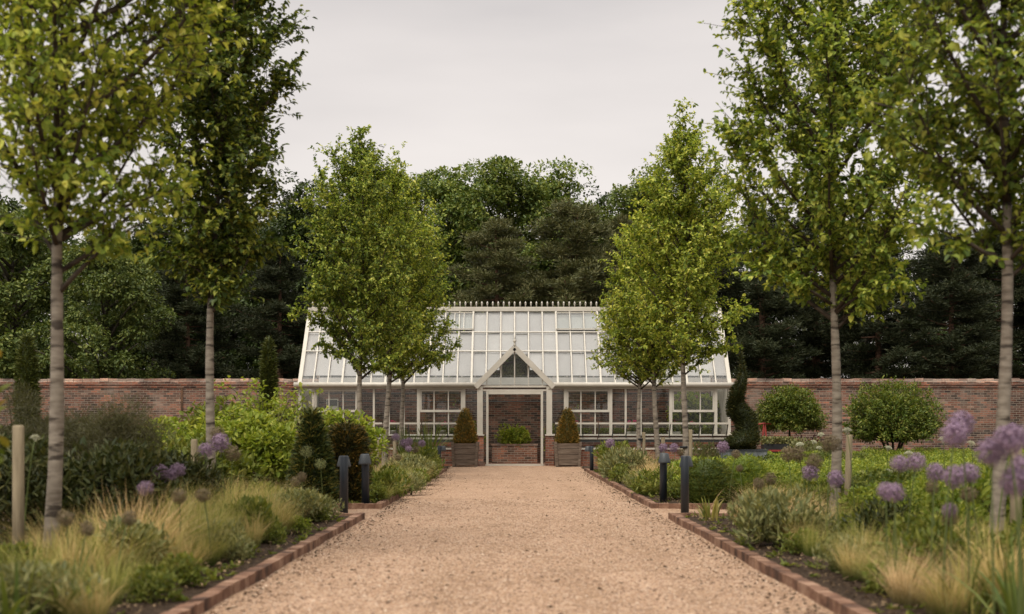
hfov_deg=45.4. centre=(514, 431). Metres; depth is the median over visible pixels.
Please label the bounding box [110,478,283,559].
feather grass clump
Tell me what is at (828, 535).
sword leaf clump
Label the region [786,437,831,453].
catmint
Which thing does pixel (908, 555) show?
feather grass clump
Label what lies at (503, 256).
pine tree
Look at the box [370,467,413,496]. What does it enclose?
euphorbia
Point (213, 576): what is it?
ground weeds
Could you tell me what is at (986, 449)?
purple allium
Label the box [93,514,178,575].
euphorbia
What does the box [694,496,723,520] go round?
sword leaf clump
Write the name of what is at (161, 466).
purple allium
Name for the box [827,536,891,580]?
feather grass clump
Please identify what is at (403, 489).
feather grass clump
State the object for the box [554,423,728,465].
cold frame
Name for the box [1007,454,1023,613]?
purple allium
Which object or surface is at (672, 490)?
perennial mound
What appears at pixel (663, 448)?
purple allium
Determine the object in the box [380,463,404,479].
perennial mound
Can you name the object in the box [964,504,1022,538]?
feather grass clump
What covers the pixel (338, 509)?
perennial mound
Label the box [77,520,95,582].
faded allium
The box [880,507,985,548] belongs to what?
feather grass clump
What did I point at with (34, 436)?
cream umbel
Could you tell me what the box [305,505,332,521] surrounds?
perennial mound
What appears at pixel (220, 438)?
purple allium
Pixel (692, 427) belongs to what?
potted geranium
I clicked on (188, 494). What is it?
feather grass clump
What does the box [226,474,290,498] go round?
feather grass clump
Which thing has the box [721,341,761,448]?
spiral topiary
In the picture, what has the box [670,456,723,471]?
euphorbia
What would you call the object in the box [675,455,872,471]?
hedge
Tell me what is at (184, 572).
perennial mound
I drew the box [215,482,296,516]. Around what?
feather grass clump
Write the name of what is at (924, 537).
clump
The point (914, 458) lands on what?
purple allium
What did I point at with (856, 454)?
hedge
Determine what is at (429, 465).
euphorbia
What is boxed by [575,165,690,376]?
broadleaf tree
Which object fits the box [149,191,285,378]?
broadleaf tree
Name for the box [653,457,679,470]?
perennial mound
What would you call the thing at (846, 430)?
cream umbel
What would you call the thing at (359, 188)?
avenue pear tree
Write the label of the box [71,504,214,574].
feather grass clump
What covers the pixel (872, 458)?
hedge
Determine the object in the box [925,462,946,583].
purple allium
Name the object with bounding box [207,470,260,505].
feather grass clump
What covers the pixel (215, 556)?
feather grass clump
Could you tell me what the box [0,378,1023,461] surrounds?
garden wall
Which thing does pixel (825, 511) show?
feather grass clump
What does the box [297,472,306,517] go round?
faded allium
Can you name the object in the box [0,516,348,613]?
soil
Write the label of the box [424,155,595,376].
broadleaf tree
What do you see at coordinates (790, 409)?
domed standard
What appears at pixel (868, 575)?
feather grass clump
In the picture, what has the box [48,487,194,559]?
feather grass clump
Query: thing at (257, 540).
feather grass clump
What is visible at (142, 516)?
feather grass clump
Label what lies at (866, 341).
broadleaf tree
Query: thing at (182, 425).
lime shrub
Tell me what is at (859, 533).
feather grass clump
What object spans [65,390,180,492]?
bronze fennel
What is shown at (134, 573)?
feather grass clump
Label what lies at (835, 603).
brick edging
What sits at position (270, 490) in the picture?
feather grass clump
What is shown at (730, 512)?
perennial mound
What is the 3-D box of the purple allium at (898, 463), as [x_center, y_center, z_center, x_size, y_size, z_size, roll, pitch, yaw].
[2.574,0.592,8.200,0.139,0.876,0.142,0,0,0]
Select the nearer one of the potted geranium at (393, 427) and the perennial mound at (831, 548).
the perennial mound at (831, 548)
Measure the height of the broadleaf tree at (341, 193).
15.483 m
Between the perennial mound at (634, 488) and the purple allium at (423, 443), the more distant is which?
the purple allium at (423, 443)
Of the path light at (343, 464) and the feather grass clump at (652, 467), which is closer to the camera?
the path light at (343, 464)
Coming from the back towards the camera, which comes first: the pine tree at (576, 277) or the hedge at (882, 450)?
the pine tree at (576, 277)
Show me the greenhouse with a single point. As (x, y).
(541, 324)
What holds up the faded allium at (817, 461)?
on the soil at (864, 602)
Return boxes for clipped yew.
[283,405,339,502]
[327,419,373,501]
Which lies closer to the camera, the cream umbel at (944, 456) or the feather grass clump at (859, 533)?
the feather grass clump at (859, 533)
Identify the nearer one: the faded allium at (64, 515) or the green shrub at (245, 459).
the faded allium at (64, 515)
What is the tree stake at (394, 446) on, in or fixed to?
on the soil at (339, 501)
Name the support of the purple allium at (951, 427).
on the soil at (864, 602)
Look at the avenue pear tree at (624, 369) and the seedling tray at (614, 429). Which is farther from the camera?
the seedling tray at (614, 429)
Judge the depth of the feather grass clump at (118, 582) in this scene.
7.22 m
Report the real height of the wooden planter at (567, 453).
0.756 m
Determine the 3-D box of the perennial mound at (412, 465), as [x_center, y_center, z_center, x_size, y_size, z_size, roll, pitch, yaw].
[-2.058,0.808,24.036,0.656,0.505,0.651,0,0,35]
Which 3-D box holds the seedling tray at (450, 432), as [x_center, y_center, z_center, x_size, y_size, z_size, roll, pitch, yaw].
[-1.909,0.014,39.378,1.206,0.308,0.367,0,0,0]
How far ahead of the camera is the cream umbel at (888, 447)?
18.00 m
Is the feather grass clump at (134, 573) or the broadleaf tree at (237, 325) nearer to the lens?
the feather grass clump at (134, 573)
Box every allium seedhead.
[299,446,311,474]
[314,458,325,493]
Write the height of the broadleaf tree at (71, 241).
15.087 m
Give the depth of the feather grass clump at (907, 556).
8.18 m
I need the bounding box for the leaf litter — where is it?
[60,478,989,613]
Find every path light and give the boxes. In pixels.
[337,456,350,512]
[358,454,370,503]
[437,446,445,458]
[585,446,593,470]
[658,453,670,501]
[679,456,692,512]
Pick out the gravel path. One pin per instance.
(489, 479)
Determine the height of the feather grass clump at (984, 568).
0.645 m
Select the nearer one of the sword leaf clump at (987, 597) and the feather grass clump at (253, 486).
the sword leaf clump at (987, 597)
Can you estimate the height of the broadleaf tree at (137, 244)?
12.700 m
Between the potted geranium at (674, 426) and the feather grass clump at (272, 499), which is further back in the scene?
the potted geranium at (674, 426)
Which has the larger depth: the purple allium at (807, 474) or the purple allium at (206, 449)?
the purple allium at (206, 449)
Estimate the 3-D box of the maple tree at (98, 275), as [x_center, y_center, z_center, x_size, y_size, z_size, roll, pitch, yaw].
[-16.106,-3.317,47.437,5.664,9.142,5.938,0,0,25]
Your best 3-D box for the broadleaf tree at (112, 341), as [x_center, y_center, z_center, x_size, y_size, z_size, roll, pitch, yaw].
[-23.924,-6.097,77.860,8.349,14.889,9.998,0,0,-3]
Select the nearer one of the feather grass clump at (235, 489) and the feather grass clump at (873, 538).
the feather grass clump at (873, 538)
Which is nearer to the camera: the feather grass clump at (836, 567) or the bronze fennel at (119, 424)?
the feather grass clump at (836, 567)
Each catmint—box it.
[693,440,719,457]
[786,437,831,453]
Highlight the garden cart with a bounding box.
[759,423,782,453]
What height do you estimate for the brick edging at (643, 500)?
0.168 m
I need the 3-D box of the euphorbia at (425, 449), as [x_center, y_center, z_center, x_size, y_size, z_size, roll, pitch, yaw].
[-2.190,0.696,29.578,1.049,0.761,1.316,0,0,0]
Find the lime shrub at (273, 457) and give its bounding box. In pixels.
[239,420,296,492]
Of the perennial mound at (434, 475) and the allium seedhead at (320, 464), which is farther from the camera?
the perennial mound at (434, 475)
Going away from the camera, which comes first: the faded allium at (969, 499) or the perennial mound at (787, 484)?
the faded allium at (969, 499)
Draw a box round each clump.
[0,504,104,563]
[0,522,78,593]
[0,551,97,611]
[0,555,91,613]
[8,524,114,577]
[8,544,138,613]
[12,560,146,613]
[20,519,113,573]
[27,511,198,588]
[47,478,251,551]
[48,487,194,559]
[48,539,155,605]
[52,503,209,579]
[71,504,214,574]
[85,481,229,535]
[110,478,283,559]
[113,492,239,550]
[115,539,184,593]
[152,478,201,511]
[157,530,233,569]
[158,478,237,520]
[160,482,257,532]
[161,480,258,525]
[173,472,288,516]
[178,519,260,566]
[200,477,297,532]
[206,510,279,555]
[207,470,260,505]
[214,503,277,546]
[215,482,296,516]
[220,466,284,500]
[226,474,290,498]
[240,479,305,499]
[240,505,293,543]
[246,479,315,511]
[266,495,324,534]
[274,499,310,526]
[367,424,400,469]
[377,482,404,500]
[379,462,418,473]
[381,423,421,457]
[392,482,414,496]
[400,413,454,449]
[631,448,678,464]
[633,477,659,495]
[640,457,671,470]
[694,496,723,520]
[729,477,804,505]
[779,488,836,510]
[780,514,846,550]
[782,481,849,511]
[791,515,849,556]
[793,497,848,522]
[808,519,859,554]
[810,521,878,573]
[819,487,868,523]
[819,504,852,532]
[826,530,952,585]
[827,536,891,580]
[830,543,894,590]
[836,554,878,577]
[837,516,892,549]
[847,518,901,553]
[862,556,995,613]
[865,532,940,580]
[866,539,985,605]
[866,574,913,597]
[875,514,999,580]
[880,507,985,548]
[882,515,1023,613]
[905,547,971,597]
[925,542,1009,602]
[926,519,1016,578]
[927,516,1023,612]
[929,546,1016,613]
[933,523,1022,613]
[941,512,1009,544]
[961,519,1023,580]
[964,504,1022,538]
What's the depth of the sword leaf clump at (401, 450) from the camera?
33.48 m
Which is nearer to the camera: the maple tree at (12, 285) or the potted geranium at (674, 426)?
the potted geranium at (674, 426)
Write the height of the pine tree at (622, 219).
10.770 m
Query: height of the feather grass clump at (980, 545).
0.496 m
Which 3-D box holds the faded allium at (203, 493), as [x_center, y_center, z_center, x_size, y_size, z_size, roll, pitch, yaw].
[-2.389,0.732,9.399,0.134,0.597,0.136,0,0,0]
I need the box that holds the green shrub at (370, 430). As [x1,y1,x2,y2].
[317,405,389,466]
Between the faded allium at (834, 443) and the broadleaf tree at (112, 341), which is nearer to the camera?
the faded allium at (834, 443)
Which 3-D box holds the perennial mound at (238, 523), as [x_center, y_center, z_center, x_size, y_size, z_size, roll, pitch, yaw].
[-2.356,0.870,9.871,0.474,0.367,0.477,0,0,21]
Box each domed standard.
[755,382,829,441]
[842,373,948,449]
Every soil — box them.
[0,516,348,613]
[2,466,450,503]
[582,466,736,503]
[684,516,1002,613]
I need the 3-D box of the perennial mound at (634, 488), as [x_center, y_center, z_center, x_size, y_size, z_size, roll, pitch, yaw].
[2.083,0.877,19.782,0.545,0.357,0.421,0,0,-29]
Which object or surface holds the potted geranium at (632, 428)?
on the potting bench
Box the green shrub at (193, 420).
[174,394,265,444]
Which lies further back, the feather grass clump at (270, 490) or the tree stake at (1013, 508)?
the feather grass clump at (270, 490)
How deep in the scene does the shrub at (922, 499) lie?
12.00 m
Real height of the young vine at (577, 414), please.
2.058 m
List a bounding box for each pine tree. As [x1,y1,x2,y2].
[137,265,248,378]
[214,245,331,378]
[443,217,552,376]
[500,196,627,376]
[588,213,639,376]
[663,218,764,378]
[693,208,841,378]
[758,207,890,378]
[813,229,943,378]
[884,228,1016,378]
[942,218,1023,378]
[1000,260,1023,348]
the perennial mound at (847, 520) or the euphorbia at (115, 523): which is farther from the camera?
the perennial mound at (847, 520)
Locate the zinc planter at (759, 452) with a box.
[714,449,767,459]
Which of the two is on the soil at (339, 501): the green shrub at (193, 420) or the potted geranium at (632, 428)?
the green shrub at (193, 420)
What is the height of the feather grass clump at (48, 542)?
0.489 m
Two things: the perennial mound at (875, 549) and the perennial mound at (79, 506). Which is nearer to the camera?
the perennial mound at (875, 549)
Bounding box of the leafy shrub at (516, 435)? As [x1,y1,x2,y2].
[494,423,532,446]
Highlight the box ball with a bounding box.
[677,455,737,502]
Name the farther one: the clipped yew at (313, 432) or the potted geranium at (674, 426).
the potted geranium at (674, 426)
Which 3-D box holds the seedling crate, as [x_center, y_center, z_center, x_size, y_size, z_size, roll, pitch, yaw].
[7.653,0.325,35.749,1.056,0.420,0.585,0,0,0]
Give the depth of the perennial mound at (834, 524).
10.83 m
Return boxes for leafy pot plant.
[539,423,556,450]
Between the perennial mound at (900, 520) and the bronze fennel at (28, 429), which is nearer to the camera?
the perennial mound at (900, 520)
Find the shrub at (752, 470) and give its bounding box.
[722,452,773,499]
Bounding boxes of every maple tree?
[0,201,98,378]
[27,225,177,378]
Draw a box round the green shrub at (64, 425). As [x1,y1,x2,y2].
[1,415,126,460]
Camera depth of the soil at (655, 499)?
18.88 m
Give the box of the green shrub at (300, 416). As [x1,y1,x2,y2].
[268,400,331,443]
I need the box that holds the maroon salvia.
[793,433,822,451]
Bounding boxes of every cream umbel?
[25,434,39,522]
[842,427,854,508]
[885,446,891,478]
[938,437,947,472]
[967,441,974,463]
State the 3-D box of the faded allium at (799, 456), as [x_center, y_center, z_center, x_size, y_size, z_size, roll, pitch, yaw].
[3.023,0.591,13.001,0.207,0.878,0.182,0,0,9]
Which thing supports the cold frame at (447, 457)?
on the gravel path
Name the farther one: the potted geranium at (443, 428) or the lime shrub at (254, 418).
the potted geranium at (443, 428)
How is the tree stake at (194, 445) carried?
on the soil at (189, 592)
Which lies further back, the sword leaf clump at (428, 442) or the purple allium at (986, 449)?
the sword leaf clump at (428, 442)
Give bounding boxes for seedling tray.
[438,428,454,433]
[578,428,591,433]
[598,427,629,433]
[643,427,665,433]
[678,427,711,433]
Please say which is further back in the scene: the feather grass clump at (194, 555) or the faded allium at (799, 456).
the faded allium at (799, 456)
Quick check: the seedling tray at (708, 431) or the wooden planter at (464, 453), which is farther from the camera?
the seedling tray at (708, 431)
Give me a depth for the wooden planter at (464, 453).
36.69 m
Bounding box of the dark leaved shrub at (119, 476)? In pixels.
[34,435,181,525]
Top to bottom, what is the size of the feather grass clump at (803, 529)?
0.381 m
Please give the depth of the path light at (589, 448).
31.17 m
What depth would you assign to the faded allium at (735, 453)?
16.96 m
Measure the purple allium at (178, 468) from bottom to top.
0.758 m
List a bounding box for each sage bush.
[219,494,280,542]
[267,486,335,522]
[725,483,825,546]
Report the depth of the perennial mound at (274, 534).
11.13 m
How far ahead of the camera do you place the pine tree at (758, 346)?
49.25 m
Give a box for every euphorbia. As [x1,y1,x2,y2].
[0,559,109,613]
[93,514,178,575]
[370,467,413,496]
[385,452,438,476]
[406,445,444,467]
[592,440,633,464]
[598,445,655,477]
[629,466,679,494]
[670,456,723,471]
[939,465,1023,531]
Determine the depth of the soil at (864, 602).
8.64 m
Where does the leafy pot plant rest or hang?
on the greenhouse
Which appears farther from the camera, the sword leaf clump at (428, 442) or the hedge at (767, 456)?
the sword leaf clump at (428, 442)
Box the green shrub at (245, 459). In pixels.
[159,432,267,491]
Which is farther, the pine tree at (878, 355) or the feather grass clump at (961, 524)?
the pine tree at (878, 355)
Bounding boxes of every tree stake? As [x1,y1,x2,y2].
[12,425,24,559]
[191,439,197,462]
[375,440,378,470]
[393,437,396,459]
[636,432,645,458]
[654,437,664,452]
[680,430,692,458]
[844,435,852,510]
[1010,442,1021,535]
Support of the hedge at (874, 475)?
on the soil at (864, 602)
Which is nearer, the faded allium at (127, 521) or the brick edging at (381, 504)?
the faded allium at (127, 521)
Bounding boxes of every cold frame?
[369,423,460,465]
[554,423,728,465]
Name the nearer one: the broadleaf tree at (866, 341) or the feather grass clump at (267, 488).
the feather grass clump at (267, 488)
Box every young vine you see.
[449,401,456,433]
[574,404,582,432]
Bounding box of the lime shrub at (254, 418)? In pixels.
[187,404,279,482]
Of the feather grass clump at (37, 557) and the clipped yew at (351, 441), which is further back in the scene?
the clipped yew at (351, 441)
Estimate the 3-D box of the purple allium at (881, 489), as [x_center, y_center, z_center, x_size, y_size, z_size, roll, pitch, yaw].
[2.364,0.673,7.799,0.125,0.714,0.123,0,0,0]
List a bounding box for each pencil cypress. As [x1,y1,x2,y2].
[12,332,42,431]
[256,335,280,413]
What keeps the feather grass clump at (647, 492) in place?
on the soil at (655, 499)
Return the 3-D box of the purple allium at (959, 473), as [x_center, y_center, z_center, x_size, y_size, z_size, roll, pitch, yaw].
[2.651,0.614,7.401,0.153,0.832,0.157,0,0,0]
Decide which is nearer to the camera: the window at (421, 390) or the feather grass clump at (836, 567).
the feather grass clump at (836, 567)
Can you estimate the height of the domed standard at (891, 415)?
2.694 m
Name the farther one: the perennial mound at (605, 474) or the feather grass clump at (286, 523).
the perennial mound at (605, 474)
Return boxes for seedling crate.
[760,436,792,449]
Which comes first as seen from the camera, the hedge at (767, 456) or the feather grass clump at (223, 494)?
the feather grass clump at (223, 494)
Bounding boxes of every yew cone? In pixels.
[452,407,478,442]
[554,407,580,442]
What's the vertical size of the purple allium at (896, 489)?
0.717 m
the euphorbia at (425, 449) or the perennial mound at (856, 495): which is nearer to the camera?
the perennial mound at (856, 495)
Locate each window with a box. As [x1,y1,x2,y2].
[315,389,356,411]
[420,389,461,411]
[567,389,608,411]
[672,389,713,411]
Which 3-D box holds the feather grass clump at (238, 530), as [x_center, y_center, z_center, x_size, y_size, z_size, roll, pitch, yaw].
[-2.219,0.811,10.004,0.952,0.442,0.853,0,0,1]
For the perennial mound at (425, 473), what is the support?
on the soil at (339, 501)
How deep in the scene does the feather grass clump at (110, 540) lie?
8.38 m
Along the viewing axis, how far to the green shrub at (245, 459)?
17.54 m
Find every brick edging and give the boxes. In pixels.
[161,512,364,613]
[324,468,446,509]
[584,468,732,509]
[668,512,875,613]
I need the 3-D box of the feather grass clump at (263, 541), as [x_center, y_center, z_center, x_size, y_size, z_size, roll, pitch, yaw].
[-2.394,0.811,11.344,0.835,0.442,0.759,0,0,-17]
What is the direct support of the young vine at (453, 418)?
on the greenhouse
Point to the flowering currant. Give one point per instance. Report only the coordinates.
(275, 405)
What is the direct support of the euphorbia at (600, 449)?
on the soil at (655, 499)
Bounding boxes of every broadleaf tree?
[0,192,68,352]
[21,225,92,377]
[77,203,239,378]
[80,218,163,376]
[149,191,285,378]
[216,167,351,378]
[218,205,299,378]
[278,139,466,376]
[409,162,527,376]
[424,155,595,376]
[501,155,604,372]
[574,181,617,304]
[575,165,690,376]
[626,183,757,378]
[722,228,781,378]
[743,227,838,378]
[798,241,927,378]
[898,227,1000,378]
[932,206,1023,373]
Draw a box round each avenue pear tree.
[0,0,265,557]
[123,0,316,494]
[281,124,432,419]
[341,141,450,466]
[347,203,464,449]
[586,287,673,455]
[595,199,715,458]
[613,97,759,455]
[696,0,960,518]
[839,0,1023,544]
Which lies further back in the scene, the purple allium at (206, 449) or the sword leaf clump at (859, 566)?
the purple allium at (206, 449)
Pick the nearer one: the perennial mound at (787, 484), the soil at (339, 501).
the perennial mound at (787, 484)
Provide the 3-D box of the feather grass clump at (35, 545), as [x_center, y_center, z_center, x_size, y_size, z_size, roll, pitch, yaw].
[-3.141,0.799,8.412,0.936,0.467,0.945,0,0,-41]
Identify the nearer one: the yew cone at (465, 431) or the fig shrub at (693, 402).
the yew cone at (465, 431)
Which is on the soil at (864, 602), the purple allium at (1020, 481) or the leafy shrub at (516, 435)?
the purple allium at (1020, 481)
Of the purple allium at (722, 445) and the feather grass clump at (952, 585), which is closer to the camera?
the feather grass clump at (952, 585)
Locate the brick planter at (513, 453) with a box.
[491,444,537,462]
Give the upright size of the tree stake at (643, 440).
1.096 m
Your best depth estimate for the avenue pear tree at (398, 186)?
30.36 m
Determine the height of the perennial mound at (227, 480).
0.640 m
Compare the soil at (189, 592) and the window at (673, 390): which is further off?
the window at (673, 390)
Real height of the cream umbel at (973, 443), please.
0.903 m
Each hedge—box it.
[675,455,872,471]
[721,458,917,494]
[755,454,861,463]
[767,449,828,457]
[807,450,884,458]
[829,466,990,501]
[852,445,977,457]
[852,451,1009,468]
[881,456,986,472]
[896,462,992,477]
[907,451,1023,462]
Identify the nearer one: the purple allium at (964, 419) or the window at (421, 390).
the purple allium at (964, 419)
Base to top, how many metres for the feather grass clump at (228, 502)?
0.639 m
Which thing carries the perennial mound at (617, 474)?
on the soil at (655, 499)
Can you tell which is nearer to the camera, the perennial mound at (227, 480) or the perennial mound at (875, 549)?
the perennial mound at (875, 549)
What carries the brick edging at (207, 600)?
on the ground
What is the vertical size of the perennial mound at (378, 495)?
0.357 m
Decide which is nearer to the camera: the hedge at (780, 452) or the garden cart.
the hedge at (780, 452)
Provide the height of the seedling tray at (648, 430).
0.305 m
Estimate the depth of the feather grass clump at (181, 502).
11.87 m
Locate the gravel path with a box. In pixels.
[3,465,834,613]
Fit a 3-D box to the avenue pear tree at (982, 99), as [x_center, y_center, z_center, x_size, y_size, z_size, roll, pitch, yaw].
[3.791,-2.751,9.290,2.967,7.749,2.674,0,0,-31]
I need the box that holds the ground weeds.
[106,469,990,613]
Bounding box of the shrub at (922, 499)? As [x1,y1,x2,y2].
[861,472,1023,527]
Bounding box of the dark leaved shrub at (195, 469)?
[138,449,225,517]
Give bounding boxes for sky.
[0,0,1023,377]
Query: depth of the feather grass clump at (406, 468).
22.78 m
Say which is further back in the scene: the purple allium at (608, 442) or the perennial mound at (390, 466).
the purple allium at (608, 442)
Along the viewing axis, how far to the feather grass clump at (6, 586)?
6.62 m
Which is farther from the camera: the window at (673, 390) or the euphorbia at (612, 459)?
the window at (673, 390)
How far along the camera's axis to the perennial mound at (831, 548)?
8.88 m
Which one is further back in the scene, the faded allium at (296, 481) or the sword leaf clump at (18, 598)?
the faded allium at (296, 481)
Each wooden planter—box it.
[451,442,478,466]
[554,442,581,466]
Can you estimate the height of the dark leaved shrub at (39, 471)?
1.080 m
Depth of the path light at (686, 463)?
15.72 m
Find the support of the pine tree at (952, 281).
on the ground
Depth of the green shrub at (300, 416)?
26.02 m
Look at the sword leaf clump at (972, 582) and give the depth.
6.85 m
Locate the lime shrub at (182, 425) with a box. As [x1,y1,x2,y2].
[137,415,196,449]
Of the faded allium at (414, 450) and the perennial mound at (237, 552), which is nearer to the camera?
the perennial mound at (237, 552)
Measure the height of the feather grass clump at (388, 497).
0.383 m
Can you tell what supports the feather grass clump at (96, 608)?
on the soil at (189, 592)
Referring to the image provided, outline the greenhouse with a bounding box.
[293,301,734,465]
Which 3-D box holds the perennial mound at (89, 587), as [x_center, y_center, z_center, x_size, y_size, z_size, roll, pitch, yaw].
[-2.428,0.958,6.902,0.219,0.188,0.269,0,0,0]
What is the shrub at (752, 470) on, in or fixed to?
on the soil at (655, 499)
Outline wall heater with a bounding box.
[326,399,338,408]
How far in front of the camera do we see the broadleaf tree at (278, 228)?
56.99 m
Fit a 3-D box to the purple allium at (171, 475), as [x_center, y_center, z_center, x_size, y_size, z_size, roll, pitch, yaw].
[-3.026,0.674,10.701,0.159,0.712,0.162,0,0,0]
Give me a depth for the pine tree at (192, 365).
51.69 m
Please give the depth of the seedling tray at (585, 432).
39.34 m
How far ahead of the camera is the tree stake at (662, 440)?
29.47 m
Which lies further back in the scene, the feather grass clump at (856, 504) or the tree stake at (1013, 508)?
the feather grass clump at (856, 504)
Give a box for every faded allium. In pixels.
[55,509,74,559]
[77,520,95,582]
[115,510,138,582]
[171,488,188,551]
[195,488,211,563]
[208,426,225,485]
[224,445,241,499]
[290,476,299,486]
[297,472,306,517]
[395,454,401,461]
[413,446,419,454]
[678,448,684,457]
[729,450,741,502]
[735,464,743,489]
[753,477,764,490]
[763,472,777,489]
[780,446,793,501]
[790,446,806,498]
[804,453,823,514]
[820,435,840,521]
[924,480,939,579]
[940,513,957,595]
[959,487,978,566]
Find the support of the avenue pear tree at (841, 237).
on the soil at (864, 602)
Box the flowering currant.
[214,375,322,486]
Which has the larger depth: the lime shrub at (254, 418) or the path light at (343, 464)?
the lime shrub at (254, 418)
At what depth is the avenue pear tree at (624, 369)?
33.93 m
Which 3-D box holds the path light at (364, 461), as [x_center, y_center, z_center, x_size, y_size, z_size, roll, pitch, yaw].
[-2.081,0.703,17.049,0.180,0.775,0.251,0,0,-3]
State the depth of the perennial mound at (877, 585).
7.67 m
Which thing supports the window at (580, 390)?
in the greenhouse
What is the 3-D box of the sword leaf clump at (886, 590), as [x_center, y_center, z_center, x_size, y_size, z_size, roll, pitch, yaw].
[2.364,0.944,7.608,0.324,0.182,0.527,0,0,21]
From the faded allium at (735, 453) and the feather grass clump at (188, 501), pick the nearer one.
the feather grass clump at (188, 501)
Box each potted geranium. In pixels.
[390,420,398,433]
[436,421,446,433]
[627,420,635,433]
[666,421,680,433]
[688,421,697,433]
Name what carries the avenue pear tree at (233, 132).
on the soil at (189, 592)
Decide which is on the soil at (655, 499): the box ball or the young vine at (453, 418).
the box ball
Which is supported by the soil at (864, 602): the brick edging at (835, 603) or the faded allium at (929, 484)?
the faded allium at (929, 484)
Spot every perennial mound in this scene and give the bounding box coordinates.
[0,539,56,576]
[25,479,118,552]
[60,586,100,612]
[119,563,181,602]
[156,551,211,586]
[195,517,249,558]
[208,527,255,561]
[217,468,242,495]
[250,481,280,496]
[260,518,287,544]
[285,515,312,533]
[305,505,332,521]
[316,495,344,516]
[361,480,388,501]
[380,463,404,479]
[391,460,421,473]
[400,470,426,494]
[413,468,430,486]
[426,458,443,471]
[427,461,440,479]
[598,458,610,476]
[607,463,630,482]
[623,469,642,486]
[628,475,656,493]
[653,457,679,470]
[667,479,680,499]
[672,472,680,497]
[726,499,741,523]
[764,480,800,501]
[776,527,821,554]
[789,479,842,511]
[801,504,842,544]
[811,531,866,572]
[830,511,879,543]
[835,484,882,512]
[841,494,919,541]
[856,540,894,574]
[861,554,914,593]
[869,511,954,565]
[915,501,1006,534]
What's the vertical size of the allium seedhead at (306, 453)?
0.864 m
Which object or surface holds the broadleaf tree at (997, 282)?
on the ground
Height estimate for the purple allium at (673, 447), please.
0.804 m
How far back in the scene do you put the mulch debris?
10.48 m
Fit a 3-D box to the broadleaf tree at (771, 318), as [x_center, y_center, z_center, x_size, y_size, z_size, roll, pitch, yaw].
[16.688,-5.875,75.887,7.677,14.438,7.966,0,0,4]
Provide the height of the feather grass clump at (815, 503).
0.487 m
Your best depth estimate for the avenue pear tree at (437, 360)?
33.90 m
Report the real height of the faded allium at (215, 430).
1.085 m
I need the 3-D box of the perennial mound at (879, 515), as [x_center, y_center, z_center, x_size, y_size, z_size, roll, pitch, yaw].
[3.157,0.801,10.623,0.676,0.534,0.583,0,0,-6]
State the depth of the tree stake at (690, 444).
24.96 m
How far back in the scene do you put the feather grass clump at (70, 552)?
7.98 m
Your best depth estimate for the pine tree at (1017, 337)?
52.52 m
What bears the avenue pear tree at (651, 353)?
on the soil at (655, 499)
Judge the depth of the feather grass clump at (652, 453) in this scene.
31.19 m
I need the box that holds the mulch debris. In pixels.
[209,472,827,613]
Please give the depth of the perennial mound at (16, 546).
8.15 m
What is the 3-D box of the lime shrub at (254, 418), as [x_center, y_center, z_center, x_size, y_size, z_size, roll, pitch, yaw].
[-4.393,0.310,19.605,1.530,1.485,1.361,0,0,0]
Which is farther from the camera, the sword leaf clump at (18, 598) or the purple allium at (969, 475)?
the purple allium at (969, 475)
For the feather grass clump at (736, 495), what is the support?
on the soil at (864, 602)
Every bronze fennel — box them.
[0,380,80,535]
[28,401,100,495]
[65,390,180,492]
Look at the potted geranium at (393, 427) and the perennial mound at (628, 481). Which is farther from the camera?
the potted geranium at (393, 427)
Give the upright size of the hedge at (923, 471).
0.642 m
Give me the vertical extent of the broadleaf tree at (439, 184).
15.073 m
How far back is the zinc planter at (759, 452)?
30.01 m
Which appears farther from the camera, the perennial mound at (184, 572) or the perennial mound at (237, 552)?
the perennial mound at (237, 552)
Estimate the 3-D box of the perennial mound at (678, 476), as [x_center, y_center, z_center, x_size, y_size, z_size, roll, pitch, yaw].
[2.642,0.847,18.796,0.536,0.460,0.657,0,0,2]
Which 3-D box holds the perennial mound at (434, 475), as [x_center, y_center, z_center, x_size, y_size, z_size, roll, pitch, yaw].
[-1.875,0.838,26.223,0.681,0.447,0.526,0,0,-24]
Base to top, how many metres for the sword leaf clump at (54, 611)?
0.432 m
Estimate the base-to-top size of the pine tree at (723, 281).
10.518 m
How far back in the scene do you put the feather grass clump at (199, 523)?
10.25 m
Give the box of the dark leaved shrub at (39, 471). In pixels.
[0,430,96,545]
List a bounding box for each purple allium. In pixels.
[136,481,153,519]
[151,464,167,518]
[162,468,176,521]
[170,462,186,501]
[197,442,213,463]
[210,432,230,495]
[391,433,399,464]
[399,439,408,447]
[418,440,425,453]
[604,439,614,449]
[658,443,667,452]
[669,443,678,460]
[716,441,729,460]
[801,464,819,497]
[826,469,845,540]
[876,481,894,562]
[883,482,906,567]
[889,455,909,554]
[906,452,926,550]
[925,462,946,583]
[940,421,968,598]
[940,464,966,583]
[940,503,958,591]
[946,410,975,611]
[958,462,981,586]
[973,437,1006,613]
[990,424,1023,613]
[995,422,1023,546]
[997,466,1023,613]
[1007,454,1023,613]
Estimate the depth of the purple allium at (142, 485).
9.89 m
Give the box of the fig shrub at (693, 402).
[666,391,720,433]
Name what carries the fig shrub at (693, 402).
on the greenhouse
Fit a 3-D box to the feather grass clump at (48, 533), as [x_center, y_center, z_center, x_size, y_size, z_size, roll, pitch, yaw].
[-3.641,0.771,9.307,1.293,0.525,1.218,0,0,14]
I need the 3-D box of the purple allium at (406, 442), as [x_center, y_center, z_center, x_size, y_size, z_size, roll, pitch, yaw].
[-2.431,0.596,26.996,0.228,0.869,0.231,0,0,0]

